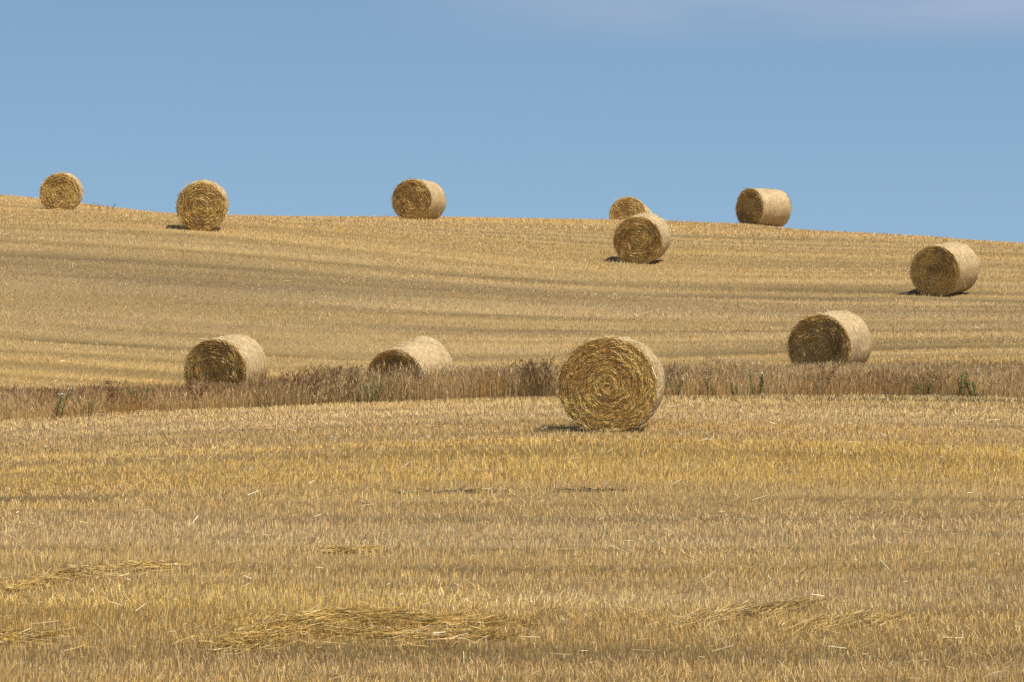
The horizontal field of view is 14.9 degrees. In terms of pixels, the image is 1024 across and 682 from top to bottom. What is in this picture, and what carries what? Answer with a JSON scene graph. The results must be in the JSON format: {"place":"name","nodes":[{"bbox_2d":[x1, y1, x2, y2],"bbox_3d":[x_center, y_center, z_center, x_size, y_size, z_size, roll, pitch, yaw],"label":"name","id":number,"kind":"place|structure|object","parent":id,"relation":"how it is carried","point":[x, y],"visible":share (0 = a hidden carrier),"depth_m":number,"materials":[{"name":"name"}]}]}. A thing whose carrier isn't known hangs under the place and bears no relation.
{"place":"outdoors","nodes":[
{"label":"outdoors","id":0,"kind":"place"},
{"bbox_2d":[0,196,1023,681],"bbox_3d":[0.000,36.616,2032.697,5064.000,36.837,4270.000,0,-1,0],"label":"ground","id":1,"kind":"structure","parent":0,"point":[138,312],"depth_m":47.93,"materials":[{"name":"beige plant"}]},
{"bbox_2d":[0,623,86,650],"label":"straw heap","id":2,"kind":"object","parent":1,"relation":"on","point":[36,635],"visible":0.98,"depth_m":31.84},
{"bbox_2d":[38,170,82,209],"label":"straw bale","id":3,"kind":"object","parent":1,"relation":"on","point":[62,190],"visible":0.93,"depth_m":127.11},
{"bbox_2d":[54,382,70,417],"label":"green weed","id":4,"kind":"object","parent":1,"relation":"on","point":[61,400],"visible":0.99,"depth_m":65.83,"materials":[{"name":"green plant"}]},
{"bbox_2d":[86,400,96,415],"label":"green weed","id":5,"kind":"object","parent":1,"relation":"on","point":[89,404],"visible":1,"depth_m":66.24,"materials":[{"name":"green plant"}]},
{"bbox_2d":[0,556,196,591],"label":"straw heap","id":6,"kind":"object","parent":1,"relation":"on","point":[80,570],"visible":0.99,"depth_m":36.38,"materials":[{"name":"beige plant"}]},
{"bbox_2d":[104,379,127,414],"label":"dead weed","id":7,"kind":"object","parent":1,"relation":"on","point":[111,396],"visible":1,"depth_m":66.68,"materials":[{"name":"brown plant"}]},
{"bbox_2d":[126,386,149,411],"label":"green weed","id":8,"kind":"object","parent":1,"relation":"on","point":[138,394],"visible":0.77,"depth_m":67.28,"materials":[{"name":"green plant"}]},
{"bbox_2d":[185,378,213,409],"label":"dead weed","id":9,"kind":"object","parent":1,"relation":"on","point":[201,390],"visible":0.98,"depth_m":67.65,"materials":[{"name":"brown plant"}]},
{"bbox_2d":[174,179,229,229],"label":"straw bale","id":10,"kind":"object","parent":1,"relation":"on","point":[203,204],"visible":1,"depth_m":102.55},
{"bbox_2d":[180,333,269,387],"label":"straw bale","id":11,"kind":"object","parent":1,"relation":"on","point":[232,358],"visible":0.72,"depth_m":78.48},
{"bbox_2d":[279,370,304,397],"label":"dead weed","id":12,"kind":"object","parent":1,"relation":"on","point":[294,379],"visible":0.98,"depth_m":68.66,"materials":[{"name":"brown plant"}]},
{"bbox_2d":[297,376,315,398],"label":"dead weed","id":13,"kind":"object","parent":1,"relation":"on","point":[303,385],"visible":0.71,"depth_m":69.14,"materials":[{"name":"brown plant"}]},
{"bbox_2d":[299,364,328,401],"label":"dead weed","id":14,"kind":"object","parent":1,"relation":"on","point":[317,378],"visible":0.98,"depth_m":68.77,"materials":[{"name":"brown plant"}]},
{"bbox_2d":[326,363,353,392],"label":"dead weed","id":15,"kind":"object","parent":1,"relation":"on","point":[338,373],"visible":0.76,"depth_m":70.15,"materials":[{"name":"brown plant"}]},
{"bbox_2d":[314,541,385,555],"bbox_3d":[-1.585,2.060,38.447,0.725,0.192,0.759,0,-1,0],"label":"straw heap","id":16,"kind":"object","parent":1,"relation":"on","point":[335,549],"visible":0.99,"depth_m":38.35,"materials":[{"name":"beige plant"}]},
{"bbox_2d":[339,365,363,399],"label":"dead weed","id":17,"kind":"object","parent":1,"relation":"on","point":[354,375],"visible":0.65,"depth_m":70.22,"materials":[{"name":"brown plant"}]},
{"bbox_2d":[175,601,545,655],"bbox_3d":[-1.241,2.387,32.708,3.090,0.363,3.125,0,-1,0],"label":"straw heap","id":18,"kind":"object","parent":1,"relation":"on","point":[335,613],"visible":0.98,"depth_m":32.89,"materials":[{"name":"beige plant"}]},
{"bbox_2d":[362,381,382,401],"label":"green weed","id":19,"kind":"object","parent":1,"relation":"on","point":[379,390],"visible":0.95,"depth_m":69.04,"materials":[{"name":"green plant"}]},
{"bbox_2d":[374,359,384,386],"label":"dead weed","id":20,"kind":"object","parent":1,"relation":"on","point":[381,370],"visible":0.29,"depth_m":71.09,"materials":[{"name":"brown plant"}]},
{"bbox_2d":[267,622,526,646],"bbox_3d":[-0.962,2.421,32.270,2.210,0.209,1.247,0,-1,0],"label":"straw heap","id":21,"kind":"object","parent":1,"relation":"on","point":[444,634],"visible":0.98,"depth_m":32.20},
{"bbox_2d":[367,334,452,379],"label":"straw bale","id":22,"kind":"object","parent":1,"relation":"on","point":[420,350],"visible":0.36,"depth_m":79.02},
{"bbox_2d":[391,178,446,219],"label":"straw bale","id":23,"kind":"object","parent":1,"relation":"on","point":[413,198],"visible":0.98,"depth_m":120.63},
{"bbox_2d":[411,368,427,391],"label":"dead weed","id":24,"kind":"object","parent":1,"relation":"on","point":[417,372],"visible":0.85,"depth_m":69.89,"materials":[{"name":"brown plant"}]},
{"bbox_2d":[389,486,528,494],"bbox_3d":[-0.572,1.662,43.503,1.685,0.143,0.195,0,-1,-13],"label":"straw heap","id":25,"kind":"object","parent":1,"relation":"on","point":[461,491],"visible":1,"depth_m":43.49,"materials":[{"name":"beige plant"}]},
{"bbox_2d":[0,194,1023,391],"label":"hill stubble","id":26,"kind":"object","parent":1,"relation":"on","point":[231,217],"visible":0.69,"depth_m":97.10,"materials":[{"name":"beige plant"}]},
{"bbox_2d":[0,203,1023,681],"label":"scattered straw","id":27,"kind":"object","parent":1,"relation":"on","point":[508,535],"visible":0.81,"depth_m":38.51,"materials":[{"name":"beige plant"}]},
{"bbox_2d":[0,356,1023,420],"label":"dry grass strip","id":28,"kind":"object","parent":1,"relation":"on","point":[896,377],"visible":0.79,"depth_m":70.48,"materials":[{"name":"brown plant"}]},
{"bbox_2d":[501,362,532,383],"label":"dead weed","id":29,"kind":"object","parent":1,"relation":"on","point":[515,371],"visible":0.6,"depth_m":71.59,"materials":[{"name":"brown plant"}]},
{"bbox_2d":[517,357,538,396],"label":"dead weed","id":30,"kind":"object","parent":1,"relation":"on","point":[526,371],"visible":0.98,"depth_m":70.78,"materials":[{"name":"brown plant"}]},
{"bbox_2d":[527,359,545,390],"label":"dead weed","id":31,"kind":"object","parent":1,"relation":"on","point":[534,375],"visible":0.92,"depth_m":71.02,"materials":[{"name":"brown plant"}]},
{"bbox_2d":[529,359,554,392],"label":"dead weed","id":32,"kind":"object","parent":1,"relation":"on","point":[543,364],"visible":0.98,"depth_m":71.03,"materials":[{"name":"brown plant"}]},
{"bbox_2d":[531,356,561,391],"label":"dead weed","id":33,"kind":"object","parent":1,"relation":"on","point":[548,367],"visible":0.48,"depth_m":71.77,"materials":[{"name":"brown plant"}]},
{"bbox_2d":[552,484,636,491],"bbox_3d":[0.912,1.651,43.709,0.973,0.103,0.170,0,-1,0],"label":"straw heap","id":34,"kind":"object","parent":1,"relation":"on","point":[579,489],"visible":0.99,"depth_m":43.69,"materials":[{"name":"beige plant"}]},
{"bbox_2d":[554,334,666,431],"bbox_3d":[1.363,0.538,52.824,1.504,1.341,1.508,0,1,7],"label":"straw bale","id":35,"kind":"object","parent":1,"relation":"on","point":[614,382],"visible":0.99,"depth_m":52.20},
{"bbox_2d":[607,195,651,219],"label":"straw bale","id":36,"kind":"object","parent":1,"relation":"on","point":[624,208],"visible":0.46,"depth_m":134.61},
{"bbox_2d":[610,213,671,263],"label":"straw bale","id":37,"kind":"object","parent":1,"relation":"on","point":[643,238],"visible":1,"depth_m":103.48},
{"bbox_2d":[664,360,681,393],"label":"dead weed","id":38,"kind":"object","parent":1,"relation":"on","point":[672,374],"visible":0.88,"depth_m":70.98,"materials":[{"name":"brown plant"}]},
{"bbox_2d":[665,377,683,395],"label":"green weed","id":39,"kind":"object","parent":1,"relation":"on","point":[670,386],"visible":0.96,"depth_m":70.56,"materials":[{"name":"green plant"}]},
{"bbox_2d":[702,370,713,393],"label":"green weed","id":40,"kind":"object","parent":1,"relation":"on","point":[707,383],"visible":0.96,"depth_m":70.70,"materials":[{"name":"green plant"}]},
{"bbox_2d":[729,382,739,395],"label":"green weed","id":41,"kind":"object","parent":1,"relation":"on","point":[736,391],"visible":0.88,"depth_m":70.48,"materials":[{"name":"green plant"}]},
{"bbox_2d":[647,592,851,630],"bbox_3d":[1.922,2.337,33.859,1.185,0.300,2.570,-1,-1,37],"label":"straw heap","id":42,"kind":"object","parent":1,"relation":"on","point":[754,607],"visible":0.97,"depth_m":33.92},
{"bbox_2d":[746,362,766,395],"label":"green weed","id":43,"kind":"object","parent":1,"relation":"on","point":[762,379],"visible":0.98,"depth_m":70.84,"materials":[{"name":"green plant"}]},
{"bbox_2d":[734,187,791,226],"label":"straw bale","id":44,"kind":"object","parent":1,"relation":"on","point":[765,207],"visible":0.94,"depth_m":130.00},
{"bbox_2d":[785,309,871,368],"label":"straw bale","id":45,"kind":"object","parent":1,"relation":"on","point":[838,335],"visible":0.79,"depth_m":77.46},
{"bbox_2d":[819,364,839,387],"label":"dead weed","id":46,"kind":"object","parent":1,"relation":"on","point":[831,372],"visible":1,"depth_m":70.89,"materials":[{"name":"brown plant"}]},
{"bbox_2d":[776,604,941,633],"bbox_3d":[2.899,2.361,33.274,1.499,0.295,1.482,0,-1,0],"label":"straw heap","id":47,"kind":"object","parent":1,"relation":"on","point":[850,617],"visible":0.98,"depth_m":33.19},
{"bbox_2d":[916,380,933,395],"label":"green weed","id":48,"kind":"object","parent":1,"relation":"on","point":[928,389],"visible":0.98,"depth_m":70.54,"materials":[{"name":"green plant"}]},
{"bbox_2d":[918,365,937,382],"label":"dead weed","id":49,"kind":"object","parent":1,"relation":"on","point":[928,371],"visible":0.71,"depth_m":71.71,"materials":[{"name":"brown plant"}]},
{"bbox_2d":[909,241,979,295],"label":"straw bale","id":50,"kind":"object","parent":1,"relation":"on","point":[947,268],"visible":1,"depth_m":96.68},
{"bbox_2d":[957,373,967,395],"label":"green weed","id":51,"kind":"object","parent":1,"relation":"on","point":[964,382],"visible":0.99,"depth_m":70.47,"materials":[{"name":"green plant"}]},
{"bbox_2d":[965,379,978,397],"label":"green weed","id":52,"kind":"object","parent":1,"relation":"on","point":[968,383],"visible":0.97,"depth_m":70.32,"materials":[{"name":"green plant"}]},
{"bbox_2d":[0,0,1023,243],"label":"sky","id":53,"kind":"structure","parent":0,"point":[899,117],"materials":[{"name":"blue"}]}
]}

